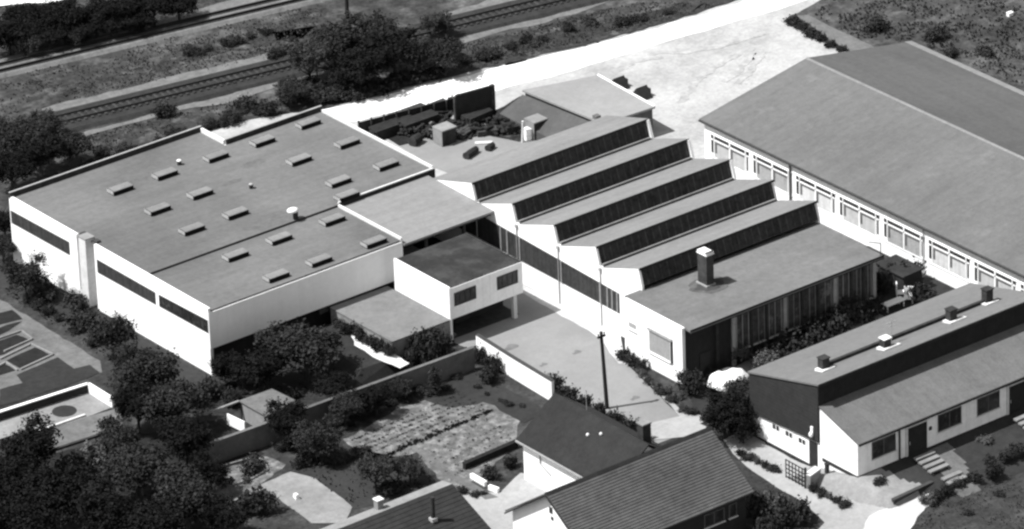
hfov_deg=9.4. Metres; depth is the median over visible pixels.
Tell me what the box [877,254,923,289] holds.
dark shed
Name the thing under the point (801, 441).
small window
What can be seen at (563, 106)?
flat store
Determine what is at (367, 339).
hedge plant
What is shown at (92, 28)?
broadleaf tree
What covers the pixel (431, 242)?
loading ground
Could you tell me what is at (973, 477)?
garden plant
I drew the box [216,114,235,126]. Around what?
bush
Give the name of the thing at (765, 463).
edging plant
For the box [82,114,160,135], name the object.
pale track side
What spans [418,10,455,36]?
broadleaf tree
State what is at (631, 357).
hedge block
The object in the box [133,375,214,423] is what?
broadleaf tree
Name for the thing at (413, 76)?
bush
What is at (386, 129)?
timber stack
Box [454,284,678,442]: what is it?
court
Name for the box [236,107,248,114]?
bush
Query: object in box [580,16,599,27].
bush
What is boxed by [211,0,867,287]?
gravel yard
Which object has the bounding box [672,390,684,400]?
bedding plant
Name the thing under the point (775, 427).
small window
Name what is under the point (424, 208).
canopy roof
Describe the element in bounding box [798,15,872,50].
field track
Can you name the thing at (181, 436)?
broadleaf tree
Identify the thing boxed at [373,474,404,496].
shrub
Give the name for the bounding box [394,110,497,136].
scrap boards
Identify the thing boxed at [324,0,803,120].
dust road
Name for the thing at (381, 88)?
bush
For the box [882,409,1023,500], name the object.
raised lawn
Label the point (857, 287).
window
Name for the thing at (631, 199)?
sawtooth factory
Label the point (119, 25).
broadleaf tree
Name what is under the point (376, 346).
hedge plant
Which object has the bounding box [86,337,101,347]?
garden plant
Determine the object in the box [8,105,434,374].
flat roof hall
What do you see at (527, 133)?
drum
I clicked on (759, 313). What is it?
window
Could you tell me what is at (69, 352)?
garden path
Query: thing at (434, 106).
board fence
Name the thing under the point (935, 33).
bush
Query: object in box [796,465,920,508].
front path
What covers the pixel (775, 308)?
window
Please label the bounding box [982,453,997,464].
garden plant
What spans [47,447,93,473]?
shrub
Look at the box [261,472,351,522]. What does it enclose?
concrete terrace
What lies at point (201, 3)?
scrub strip
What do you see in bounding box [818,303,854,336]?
shrub
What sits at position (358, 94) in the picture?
bush
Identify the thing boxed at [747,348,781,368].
shrub
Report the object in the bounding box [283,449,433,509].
grass plot
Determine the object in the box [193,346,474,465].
boundary wall
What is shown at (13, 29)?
broadleaf tree
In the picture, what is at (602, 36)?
scrub strip
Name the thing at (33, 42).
broadleaf tree
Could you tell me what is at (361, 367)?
garden bank
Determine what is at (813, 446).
side door
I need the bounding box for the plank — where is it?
[475,141,491,144]
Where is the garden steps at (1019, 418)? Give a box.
[1013,414,1023,429]
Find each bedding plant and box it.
[635,368,647,377]
[643,375,653,385]
[650,379,662,389]
[653,387,666,395]
[661,385,672,394]
[663,394,677,403]
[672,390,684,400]
[677,403,687,412]
[684,407,699,415]
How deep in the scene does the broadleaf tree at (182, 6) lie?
647.94 m
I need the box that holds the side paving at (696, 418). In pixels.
[633,367,703,423]
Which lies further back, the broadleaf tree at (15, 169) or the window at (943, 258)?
the broadleaf tree at (15, 169)
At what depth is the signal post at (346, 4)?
645.42 m
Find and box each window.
[454,285,475,305]
[497,270,517,289]
[648,331,670,363]
[704,507,725,528]
[710,132,749,175]
[728,502,737,519]
[736,312,750,348]
[752,153,792,195]
[753,306,765,344]
[769,299,781,338]
[772,422,779,432]
[785,429,792,439]
[787,292,800,330]
[795,174,835,217]
[798,436,805,446]
[804,286,815,323]
[820,279,831,318]
[837,273,848,304]
[839,195,879,238]
[853,268,862,302]
[865,264,872,299]
[871,433,896,460]
[883,216,924,260]
[928,238,970,282]
[937,406,962,433]
[973,260,1016,289]
[976,390,1000,417]
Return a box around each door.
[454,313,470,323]
[471,306,486,316]
[700,350,709,376]
[809,439,817,466]
[888,272,894,289]
[905,420,927,456]
[1006,380,1023,414]
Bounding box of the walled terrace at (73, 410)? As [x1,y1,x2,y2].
[0,382,122,450]
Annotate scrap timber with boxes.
[394,94,521,139]
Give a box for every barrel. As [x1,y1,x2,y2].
[408,133,422,146]
[462,146,478,159]
[485,142,494,150]
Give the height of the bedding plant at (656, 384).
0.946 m
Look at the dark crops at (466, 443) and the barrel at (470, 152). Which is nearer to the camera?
the dark crops at (466, 443)
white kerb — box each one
[470,473,486,486]
[488,484,498,492]
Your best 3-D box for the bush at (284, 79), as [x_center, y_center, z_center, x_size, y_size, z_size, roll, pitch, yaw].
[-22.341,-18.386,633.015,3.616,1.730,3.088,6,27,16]
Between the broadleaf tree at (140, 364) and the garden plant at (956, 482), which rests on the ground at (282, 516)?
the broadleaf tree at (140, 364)
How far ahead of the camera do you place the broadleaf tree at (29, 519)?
543.66 m
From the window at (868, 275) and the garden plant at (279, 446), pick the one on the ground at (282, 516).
the garden plant at (279, 446)
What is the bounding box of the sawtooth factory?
[434,115,819,337]
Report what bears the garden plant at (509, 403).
on the kitchen garden at (509, 424)
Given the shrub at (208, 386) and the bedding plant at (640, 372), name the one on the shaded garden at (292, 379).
the shrub at (208, 386)
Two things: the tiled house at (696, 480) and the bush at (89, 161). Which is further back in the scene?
the bush at (89, 161)
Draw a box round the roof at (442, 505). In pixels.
[322,481,490,528]
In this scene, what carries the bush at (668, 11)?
on the scrub strip at (602, 36)
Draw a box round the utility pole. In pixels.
[597,331,608,408]
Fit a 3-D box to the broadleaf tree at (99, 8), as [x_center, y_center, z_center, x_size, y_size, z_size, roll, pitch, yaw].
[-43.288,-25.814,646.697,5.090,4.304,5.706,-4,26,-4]
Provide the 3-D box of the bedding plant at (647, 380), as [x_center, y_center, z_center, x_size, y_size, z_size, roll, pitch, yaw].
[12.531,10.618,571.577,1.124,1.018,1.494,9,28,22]
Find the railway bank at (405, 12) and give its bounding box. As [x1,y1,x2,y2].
[0,0,689,190]
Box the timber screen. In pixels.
[453,84,495,120]
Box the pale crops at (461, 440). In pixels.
[413,411,511,471]
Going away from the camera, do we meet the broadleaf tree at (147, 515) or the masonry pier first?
the broadleaf tree at (147, 515)
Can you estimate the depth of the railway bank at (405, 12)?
641.22 m
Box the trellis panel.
[785,459,806,488]
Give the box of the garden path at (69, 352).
[0,300,101,372]
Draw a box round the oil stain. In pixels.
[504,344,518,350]
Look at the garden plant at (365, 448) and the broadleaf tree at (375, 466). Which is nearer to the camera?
the broadleaf tree at (375, 466)
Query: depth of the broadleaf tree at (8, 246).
597.54 m
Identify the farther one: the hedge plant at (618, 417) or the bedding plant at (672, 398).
the bedding plant at (672, 398)
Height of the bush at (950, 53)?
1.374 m
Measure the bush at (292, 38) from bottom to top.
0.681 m
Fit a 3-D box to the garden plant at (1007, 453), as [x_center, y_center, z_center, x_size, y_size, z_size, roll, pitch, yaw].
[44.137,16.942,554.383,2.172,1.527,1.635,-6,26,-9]
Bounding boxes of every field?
[0,0,58,5]
[794,0,1023,86]
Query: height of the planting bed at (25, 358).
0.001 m
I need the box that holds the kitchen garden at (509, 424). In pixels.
[343,400,519,487]
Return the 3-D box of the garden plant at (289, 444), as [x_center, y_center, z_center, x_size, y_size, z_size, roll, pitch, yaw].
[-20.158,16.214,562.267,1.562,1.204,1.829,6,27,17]
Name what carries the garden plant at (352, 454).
on the grass plot at (343, 480)
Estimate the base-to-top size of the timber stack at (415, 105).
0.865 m
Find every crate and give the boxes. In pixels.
[432,121,456,146]
[524,113,547,139]
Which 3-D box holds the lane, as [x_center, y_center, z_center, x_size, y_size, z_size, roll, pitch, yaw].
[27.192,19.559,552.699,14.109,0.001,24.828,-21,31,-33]
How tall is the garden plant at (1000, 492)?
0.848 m
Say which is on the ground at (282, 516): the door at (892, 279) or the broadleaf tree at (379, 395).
the broadleaf tree at (379, 395)
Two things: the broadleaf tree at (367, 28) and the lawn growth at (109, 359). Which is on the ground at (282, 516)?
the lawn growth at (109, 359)
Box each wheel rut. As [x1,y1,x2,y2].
[611,56,663,72]
[647,30,768,54]
[677,53,741,101]
[721,47,755,81]
[734,49,766,83]
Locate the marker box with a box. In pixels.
[1006,11,1013,16]
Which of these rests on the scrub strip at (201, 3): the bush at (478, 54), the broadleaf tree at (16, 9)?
the broadleaf tree at (16, 9)
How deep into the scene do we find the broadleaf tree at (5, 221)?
601.94 m
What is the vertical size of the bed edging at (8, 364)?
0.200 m
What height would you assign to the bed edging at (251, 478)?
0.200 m
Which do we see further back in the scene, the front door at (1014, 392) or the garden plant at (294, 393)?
the garden plant at (294, 393)
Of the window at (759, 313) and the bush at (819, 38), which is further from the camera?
the bush at (819, 38)
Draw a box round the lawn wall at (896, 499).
[891,480,933,503]
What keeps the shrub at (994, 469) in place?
on the raised lawn at (1002, 432)
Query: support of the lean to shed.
on the ground at (282, 516)
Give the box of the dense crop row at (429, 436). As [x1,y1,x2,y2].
[384,409,492,455]
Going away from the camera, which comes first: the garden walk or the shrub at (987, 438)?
the shrub at (987, 438)
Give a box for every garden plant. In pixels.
[28,296,44,309]
[39,302,57,314]
[52,311,65,320]
[66,325,82,333]
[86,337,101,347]
[219,383,227,388]
[224,381,235,386]
[238,387,249,394]
[242,474,249,483]
[250,388,261,394]
[271,441,285,451]
[281,439,296,449]
[285,387,302,398]
[290,460,300,469]
[300,461,318,467]
[318,455,333,464]
[346,448,357,460]
[351,446,361,455]
[361,443,371,454]
[382,397,397,407]
[398,394,415,402]
[412,383,428,393]
[416,482,423,487]
[423,387,435,396]
[439,381,452,391]
[449,372,463,379]
[456,484,469,493]
[469,488,479,497]
[472,383,482,388]
[504,401,513,406]
[930,487,946,499]
[941,483,953,495]
[950,477,967,487]
[959,509,973,515]
[963,470,982,483]
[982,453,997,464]
[993,489,1005,497]
[997,445,1016,462]
[1008,441,1023,455]
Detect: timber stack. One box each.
[368,115,411,139]
[387,102,425,114]
[397,109,440,136]
[423,98,445,105]
[456,124,478,140]
[461,107,493,123]
[476,125,497,137]
[494,109,509,124]
[503,121,520,134]
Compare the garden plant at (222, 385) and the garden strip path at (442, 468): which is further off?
the garden plant at (222, 385)
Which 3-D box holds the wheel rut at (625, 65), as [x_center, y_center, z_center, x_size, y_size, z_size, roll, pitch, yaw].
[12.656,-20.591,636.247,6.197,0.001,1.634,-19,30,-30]
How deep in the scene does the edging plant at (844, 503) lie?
548.54 m
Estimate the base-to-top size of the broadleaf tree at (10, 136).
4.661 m
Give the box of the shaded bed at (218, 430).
[0,420,264,528]
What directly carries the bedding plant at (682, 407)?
on the side paving at (696, 418)
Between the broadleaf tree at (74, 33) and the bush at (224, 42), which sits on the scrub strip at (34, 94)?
the bush at (224, 42)
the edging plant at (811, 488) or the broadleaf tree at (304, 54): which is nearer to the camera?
the edging plant at (811, 488)
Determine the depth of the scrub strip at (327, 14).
648.50 m
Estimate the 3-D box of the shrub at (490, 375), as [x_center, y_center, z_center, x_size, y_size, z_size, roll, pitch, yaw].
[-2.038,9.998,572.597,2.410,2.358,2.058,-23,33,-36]
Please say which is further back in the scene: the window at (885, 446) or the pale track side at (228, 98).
the pale track side at (228, 98)
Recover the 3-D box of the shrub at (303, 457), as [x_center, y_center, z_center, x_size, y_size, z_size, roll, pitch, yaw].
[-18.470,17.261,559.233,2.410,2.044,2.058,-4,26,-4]
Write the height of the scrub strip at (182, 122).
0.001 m
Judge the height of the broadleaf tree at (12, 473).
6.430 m
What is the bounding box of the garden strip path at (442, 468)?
[408,446,496,499]
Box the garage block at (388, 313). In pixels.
[330,286,449,359]
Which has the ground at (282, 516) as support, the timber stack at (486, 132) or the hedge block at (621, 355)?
the hedge block at (621, 355)
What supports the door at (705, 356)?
in the office wing
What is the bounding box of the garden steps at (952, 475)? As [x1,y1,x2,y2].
[941,470,967,485]
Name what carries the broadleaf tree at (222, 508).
on the ground at (282, 516)
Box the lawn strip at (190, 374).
[0,261,211,409]
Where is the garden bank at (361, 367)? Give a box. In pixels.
[301,322,412,391]
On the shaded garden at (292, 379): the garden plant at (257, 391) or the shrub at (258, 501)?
the garden plant at (257, 391)
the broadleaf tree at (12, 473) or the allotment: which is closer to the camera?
the broadleaf tree at (12, 473)
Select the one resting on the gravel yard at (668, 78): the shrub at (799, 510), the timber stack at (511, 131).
the timber stack at (511, 131)
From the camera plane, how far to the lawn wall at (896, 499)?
549.32 m
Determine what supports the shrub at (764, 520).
on the ground at (282, 516)
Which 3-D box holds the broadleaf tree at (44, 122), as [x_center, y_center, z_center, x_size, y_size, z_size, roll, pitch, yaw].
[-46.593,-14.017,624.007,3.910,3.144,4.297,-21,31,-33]
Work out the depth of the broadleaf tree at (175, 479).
546.84 m
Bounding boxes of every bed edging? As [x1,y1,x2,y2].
[0,330,32,351]
[0,343,53,369]
[0,361,17,370]
[223,457,268,485]
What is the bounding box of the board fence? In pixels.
[358,98,453,132]
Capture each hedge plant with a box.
[332,316,344,329]
[336,321,358,335]
[351,322,364,341]
[356,333,378,344]
[369,335,383,351]
[378,339,397,356]
[465,342,485,362]
[482,352,503,369]
[544,371,566,389]
[557,383,580,400]
[571,390,593,407]
[590,398,608,414]
[605,406,625,422]
[621,415,640,427]
[627,423,636,431]
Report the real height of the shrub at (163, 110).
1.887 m
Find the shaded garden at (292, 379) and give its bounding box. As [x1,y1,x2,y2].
[198,347,464,413]
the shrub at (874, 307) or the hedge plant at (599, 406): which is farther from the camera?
the shrub at (874, 307)
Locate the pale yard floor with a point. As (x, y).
(448, 158)
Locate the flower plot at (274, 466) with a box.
[202,457,285,506]
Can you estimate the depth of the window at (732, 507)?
543.51 m
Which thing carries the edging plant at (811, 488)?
on the ground at (282, 516)
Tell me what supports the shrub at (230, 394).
on the shaded garden at (292, 379)
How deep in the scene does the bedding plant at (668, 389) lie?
569.47 m
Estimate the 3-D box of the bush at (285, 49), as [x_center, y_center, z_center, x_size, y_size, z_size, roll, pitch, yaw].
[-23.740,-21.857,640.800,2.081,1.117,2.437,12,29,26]
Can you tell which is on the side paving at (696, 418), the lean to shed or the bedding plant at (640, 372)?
the bedding plant at (640, 372)
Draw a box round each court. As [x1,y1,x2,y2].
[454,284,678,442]
[459,473,546,528]
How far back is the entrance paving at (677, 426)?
563.39 m
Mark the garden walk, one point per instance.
(397, 361)
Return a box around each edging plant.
[734,447,746,457]
[739,451,757,461]
[753,455,760,464]
[759,459,770,467]
[764,463,781,473]
[807,483,818,492]
[814,486,827,498]
[824,491,832,499]
[830,495,843,503]
[838,496,852,508]
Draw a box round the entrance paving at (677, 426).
[651,416,705,439]
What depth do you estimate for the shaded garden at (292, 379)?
573.78 m
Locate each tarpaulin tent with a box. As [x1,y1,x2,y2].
[612,75,629,88]
[633,85,652,99]
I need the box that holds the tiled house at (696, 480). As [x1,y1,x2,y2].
[504,426,753,528]
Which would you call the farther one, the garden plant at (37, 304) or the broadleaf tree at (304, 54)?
the broadleaf tree at (304, 54)
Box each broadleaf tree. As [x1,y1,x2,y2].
[0,0,40,22]
[0,13,35,54]
[0,114,39,151]
[0,147,38,190]
[0,207,10,239]
[0,234,17,263]
[0,250,52,298]
[0,409,63,469]
[0,454,35,519]
[0,490,55,528]
[9,32,42,55]
[12,132,68,176]
[13,455,96,528]
[15,4,65,38]
[27,107,67,137]
[30,21,72,49]
[36,0,76,23]
[44,0,92,41]
[53,128,95,165]
[63,22,92,45]
[66,18,101,43]
[67,473,135,528]
[80,0,116,35]
[85,310,141,360]
[93,10,126,35]
[93,413,140,456]
[93,435,170,502]
[102,339,184,393]
[108,0,145,20]
[108,380,163,433]
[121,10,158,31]
[122,490,186,528]
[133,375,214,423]
[137,0,172,25]
[147,460,217,528]
[151,412,215,466]
[163,0,199,19]
[188,449,233,489]
[197,492,254,528]
[207,349,249,383]
[233,342,294,389]
[253,316,344,383]
[263,396,308,440]
[275,79,311,106]
[277,417,311,448]
[285,39,336,79]
[290,412,350,461]
[303,19,360,68]
[312,368,351,397]
[325,31,395,85]
[327,391,366,427]
[336,387,368,416]
[341,9,400,49]
[352,451,395,492]
[362,382,393,415]
[369,24,420,73]
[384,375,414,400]
[390,451,428,483]
[397,36,441,71]
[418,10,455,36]
[423,34,468,75]
[699,385,749,438]
[723,376,749,410]
[727,407,760,443]
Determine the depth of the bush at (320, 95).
629.83 m
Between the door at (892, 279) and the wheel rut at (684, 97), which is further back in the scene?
the wheel rut at (684, 97)
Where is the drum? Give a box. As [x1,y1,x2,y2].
[524,126,531,140]
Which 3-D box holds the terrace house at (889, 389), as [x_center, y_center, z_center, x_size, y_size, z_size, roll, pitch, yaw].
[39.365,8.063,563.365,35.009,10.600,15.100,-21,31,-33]
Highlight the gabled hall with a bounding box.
[698,41,1023,290]
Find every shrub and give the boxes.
[28,279,63,302]
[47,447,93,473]
[62,289,89,315]
[62,308,100,329]
[80,436,110,469]
[150,101,178,119]
[195,375,222,402]
[220,385,245,407]
[222,109,244,123]
[231,92,257,108]
[233,483,280,519]
[236,450,267,477]
[249,96,282,115]
[293,447,318,467]
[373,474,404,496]
[401,344,420,365]
[404,327,443,366]
[412,327,440,360]
[421,324,455,355]
[426,363,441,393]
[475,361,501,383]
[479,461,500,480]
[500,453,517,468]
[675,368,707,396]
[705,366,714,375]
[728,341,751,365]
[746,488,772,521]
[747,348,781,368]
[749,507,788,528]
[756,337,792,360]
[760,485,789,514]
[766,323,818,355]
[773,494,816,525]
[792,312,832,346]
[814,314,845,338]
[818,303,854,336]
[837,291,877,323]
[858,292,889,318]
[872,474,887,486]
[876,263,891,294]
[886,255,926,277]
[905,279,938,303]
[918,489,937,506]
[975,434,991,445]
[983,459,1004,478]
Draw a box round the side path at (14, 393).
[0,365,98,405]
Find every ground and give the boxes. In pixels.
[0,0,1023,528]
[404,237,442,248]
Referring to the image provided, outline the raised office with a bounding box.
[394,233,522,341]
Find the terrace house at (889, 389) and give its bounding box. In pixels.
[747,283,1023,477]
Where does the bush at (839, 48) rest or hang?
on the gravel yard at (668, 78)
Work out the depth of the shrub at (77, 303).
588.62 m
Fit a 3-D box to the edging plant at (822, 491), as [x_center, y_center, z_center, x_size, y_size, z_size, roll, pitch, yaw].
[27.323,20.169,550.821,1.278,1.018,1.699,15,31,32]
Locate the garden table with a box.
[881,296,905,312]
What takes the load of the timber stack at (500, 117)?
on the gravel yard at (668, 78)
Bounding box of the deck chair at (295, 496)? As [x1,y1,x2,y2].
[293,493,299,499]
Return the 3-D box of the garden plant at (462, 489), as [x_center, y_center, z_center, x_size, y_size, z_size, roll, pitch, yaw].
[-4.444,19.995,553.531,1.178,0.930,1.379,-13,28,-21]
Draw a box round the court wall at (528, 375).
[475,333,553,399]
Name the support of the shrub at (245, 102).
on the scrub strip at (182, 122)
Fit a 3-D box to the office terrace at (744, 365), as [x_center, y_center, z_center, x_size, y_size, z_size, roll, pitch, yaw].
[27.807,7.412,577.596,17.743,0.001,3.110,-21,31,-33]
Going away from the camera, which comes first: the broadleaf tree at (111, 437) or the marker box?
the broadleaf tree at (111, 437)
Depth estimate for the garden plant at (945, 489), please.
549.52 m
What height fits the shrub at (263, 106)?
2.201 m
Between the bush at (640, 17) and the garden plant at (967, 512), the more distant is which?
the bush at (640, 17)
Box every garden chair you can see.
[896,281,903,296]
[904,286,913,303]
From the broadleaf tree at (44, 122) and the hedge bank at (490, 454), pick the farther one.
the broadleaf tree at (44, 122)
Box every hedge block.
[615,346,630,360]
[623,351,638,366]
[629,356,649,369]
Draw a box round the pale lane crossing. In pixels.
[864,493,928,528]
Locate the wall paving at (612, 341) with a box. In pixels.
[523,285,625,363]
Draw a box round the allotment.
[0,322,74,388]
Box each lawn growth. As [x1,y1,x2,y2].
[5,286,454,506]
[914,481,1023,528]
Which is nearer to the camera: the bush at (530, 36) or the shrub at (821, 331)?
the shrub at (821, 331)
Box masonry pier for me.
[806,466,820,488]
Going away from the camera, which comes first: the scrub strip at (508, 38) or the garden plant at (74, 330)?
the garden plant at (74, 330)
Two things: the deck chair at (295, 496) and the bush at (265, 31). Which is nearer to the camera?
the deck chair at (295, 496)
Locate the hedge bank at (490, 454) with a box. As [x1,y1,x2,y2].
[462,439,517,469]
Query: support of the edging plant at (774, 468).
on the lane
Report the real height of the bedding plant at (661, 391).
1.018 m
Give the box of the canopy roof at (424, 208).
[344,175,493,247]
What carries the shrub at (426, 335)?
on the shaded garden at (292, 379)
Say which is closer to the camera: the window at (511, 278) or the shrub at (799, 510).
the shrub at (799, 510)
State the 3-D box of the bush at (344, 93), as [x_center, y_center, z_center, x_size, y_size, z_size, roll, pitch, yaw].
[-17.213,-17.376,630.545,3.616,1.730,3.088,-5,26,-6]
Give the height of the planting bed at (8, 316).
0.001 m
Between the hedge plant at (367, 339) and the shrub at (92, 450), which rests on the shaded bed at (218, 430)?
the shrub at (92, 450)
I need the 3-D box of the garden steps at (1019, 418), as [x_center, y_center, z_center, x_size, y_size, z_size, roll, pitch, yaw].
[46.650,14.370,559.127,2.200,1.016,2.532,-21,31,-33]
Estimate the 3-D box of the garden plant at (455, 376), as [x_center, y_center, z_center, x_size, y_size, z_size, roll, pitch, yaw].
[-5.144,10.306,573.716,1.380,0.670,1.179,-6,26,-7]
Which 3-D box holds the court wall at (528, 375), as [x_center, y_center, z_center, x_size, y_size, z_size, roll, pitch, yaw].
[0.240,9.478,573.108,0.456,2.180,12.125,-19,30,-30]
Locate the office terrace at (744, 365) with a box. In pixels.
[734,314,883,373]
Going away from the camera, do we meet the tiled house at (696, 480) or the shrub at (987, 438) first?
the tiled house at (696, 480)
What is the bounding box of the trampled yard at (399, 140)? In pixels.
[386,96,524,145]
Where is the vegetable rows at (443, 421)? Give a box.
[351,393,493,454]
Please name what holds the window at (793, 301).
in the office wing
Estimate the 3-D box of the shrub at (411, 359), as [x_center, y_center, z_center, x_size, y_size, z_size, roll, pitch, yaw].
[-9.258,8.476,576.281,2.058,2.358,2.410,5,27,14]
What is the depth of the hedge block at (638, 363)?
573.77 m
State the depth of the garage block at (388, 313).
580.40 m
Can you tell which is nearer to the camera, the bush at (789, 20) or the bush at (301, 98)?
the bush at (301, 98)
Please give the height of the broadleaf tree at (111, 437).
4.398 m
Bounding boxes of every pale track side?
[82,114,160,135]
[177,82,276,109]
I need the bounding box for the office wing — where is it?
[624,222,884,383]
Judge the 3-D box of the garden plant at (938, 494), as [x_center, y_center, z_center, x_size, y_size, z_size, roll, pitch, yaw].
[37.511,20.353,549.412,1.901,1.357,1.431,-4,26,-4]
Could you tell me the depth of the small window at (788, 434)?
557.08 m
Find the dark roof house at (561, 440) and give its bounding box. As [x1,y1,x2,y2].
[515,393,661,491]
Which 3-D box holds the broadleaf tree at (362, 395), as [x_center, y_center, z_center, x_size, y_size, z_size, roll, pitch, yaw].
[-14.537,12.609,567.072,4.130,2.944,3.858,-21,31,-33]
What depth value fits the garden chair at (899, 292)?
585.45 m
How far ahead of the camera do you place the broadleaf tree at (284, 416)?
560.92 m
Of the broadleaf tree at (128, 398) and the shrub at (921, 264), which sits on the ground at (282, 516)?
the broadleaf tree at (128, 398)
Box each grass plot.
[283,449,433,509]
[416,372,540,422]
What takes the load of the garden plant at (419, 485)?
on the grass plot at (343, 480)
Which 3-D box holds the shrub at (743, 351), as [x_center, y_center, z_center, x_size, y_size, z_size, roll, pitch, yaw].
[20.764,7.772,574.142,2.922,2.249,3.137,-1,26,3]
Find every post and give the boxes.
[345,0,348,15]
[521,121,523,142]
[824,462,829,473]
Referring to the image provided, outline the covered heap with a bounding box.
[707,367,748,390]
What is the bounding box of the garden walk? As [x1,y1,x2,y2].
[351,335,408,367]
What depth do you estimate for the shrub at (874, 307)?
582.08 m
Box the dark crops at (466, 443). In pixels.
[420,416,511,475]
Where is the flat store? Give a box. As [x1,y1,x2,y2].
[499,74,654,139]
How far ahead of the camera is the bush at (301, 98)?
630.19 m
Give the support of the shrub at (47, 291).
on the lawn strip at (190, 374)
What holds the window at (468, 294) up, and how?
in the raised office
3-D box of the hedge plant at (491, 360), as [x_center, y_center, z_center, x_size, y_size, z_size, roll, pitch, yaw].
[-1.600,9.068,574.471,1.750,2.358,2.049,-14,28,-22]
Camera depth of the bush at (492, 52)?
638.20 m
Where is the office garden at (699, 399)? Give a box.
[690,274,953,418]
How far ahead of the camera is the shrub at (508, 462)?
557.33 m
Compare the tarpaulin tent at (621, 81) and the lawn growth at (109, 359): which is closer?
the lawn growth at (109, 359)
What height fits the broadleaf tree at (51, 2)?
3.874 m
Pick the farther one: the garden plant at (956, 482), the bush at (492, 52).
the bush at (492, 52)
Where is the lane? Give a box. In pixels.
[723,435,928,528]
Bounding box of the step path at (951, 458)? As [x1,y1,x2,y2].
[929,443,980,497]
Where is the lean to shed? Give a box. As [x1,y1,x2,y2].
[203,389,294,429]
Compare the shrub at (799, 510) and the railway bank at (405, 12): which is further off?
the railway bank at (405, 12)
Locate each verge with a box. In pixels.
[0,0,259,61]
[42,52,284,111]
[421,0,512,17]
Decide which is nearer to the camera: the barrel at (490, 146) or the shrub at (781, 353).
the shrub at (781, 353)
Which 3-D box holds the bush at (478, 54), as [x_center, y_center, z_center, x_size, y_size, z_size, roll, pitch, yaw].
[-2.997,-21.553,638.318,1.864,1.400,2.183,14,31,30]
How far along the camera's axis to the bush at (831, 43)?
637.89 m
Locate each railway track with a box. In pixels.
[0,0,329,78]
[0,0,612,148]
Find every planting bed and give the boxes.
[0,310,21,323]
[0,321,21,333]
[0,335,27,354]
[0,364,14,374]
[6,347,49,367]
[17,357,75,384]
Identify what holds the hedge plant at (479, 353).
on the ground at (282, 516)
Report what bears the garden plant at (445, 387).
on the grass plot at (465, 389)
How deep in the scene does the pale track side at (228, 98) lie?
631.82 m
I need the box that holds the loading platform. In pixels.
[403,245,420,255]
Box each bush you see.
[86,157,95,163]
[93,144,112,158]
[113,142,131,153]
[162,125,185,136]
[180,43,199,55]
[193,47,205,55]
[202,43,212,52]
[202,117,219,128]
[216,36,233,47]
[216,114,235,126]
[228,33,247,44]
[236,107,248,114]
[244,30,255,40]
[254,27,276,35]
[264,46,285,60]
[273,74,308,89]
[276,46,288,56]
[279,42,294,50]
[287,35,298,41]
[294,83,318,101]
[297,74,329,90]
[306,85,340,103]
[324,84,355,102]
[332,76,359,88]
[348,83,375,100]
[359,70,382,85]
[362,79,390,96]
[381,72,410,90]
[395,66,431,85]
[417,66,449,81]
[456,53,475,64]
[472,47,489,60]
[482,44,504,61]
[501,39,519,49]
[517,36,527,43]
[519,32,532,41]
[527,38,542,48]
[536,35,549,41]
[560,21,575,31]
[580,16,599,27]
[612,13,632,26]
[631,12,647,21]
[661,7,675,14]
[783,13,799,26]
[792,20,811,29]
[800,27,823,38]
[813,32,826,41]
[823,38,838,47]
[835,44,846,51]
[859,15,891,32]
[922,23,953,42]
[941,45,958,57]
[973,44,995,59]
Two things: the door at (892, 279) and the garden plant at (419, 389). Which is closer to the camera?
the garden plant at (419, 389)
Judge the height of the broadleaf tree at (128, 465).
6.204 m
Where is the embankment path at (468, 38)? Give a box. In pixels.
[459,0,611,42]
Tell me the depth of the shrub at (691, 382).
568.94 m
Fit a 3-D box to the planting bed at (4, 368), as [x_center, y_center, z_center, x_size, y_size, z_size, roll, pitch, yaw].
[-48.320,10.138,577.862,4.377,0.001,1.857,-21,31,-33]
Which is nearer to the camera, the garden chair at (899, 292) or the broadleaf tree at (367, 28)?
the garden chair at (899, 292)
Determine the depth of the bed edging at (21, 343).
584.28 m
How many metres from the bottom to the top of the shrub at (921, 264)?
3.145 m
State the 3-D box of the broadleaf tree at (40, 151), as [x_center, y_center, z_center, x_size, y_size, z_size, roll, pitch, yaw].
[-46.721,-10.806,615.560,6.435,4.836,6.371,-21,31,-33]
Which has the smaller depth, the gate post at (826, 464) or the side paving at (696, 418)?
the gate post at (826, 464)
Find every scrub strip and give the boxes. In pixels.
[0,0,227,54]
[20,26,316,101]
[77,99,287,167]
[268,8,344,47]
[468,8,608,53]
[502,2,705,65]
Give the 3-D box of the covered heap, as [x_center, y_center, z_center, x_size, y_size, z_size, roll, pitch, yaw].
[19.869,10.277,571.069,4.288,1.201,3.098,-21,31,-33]
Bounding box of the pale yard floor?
[400,133,536,172]
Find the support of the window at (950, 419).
in the terrace house at (889, 389)
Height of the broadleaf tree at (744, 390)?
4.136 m

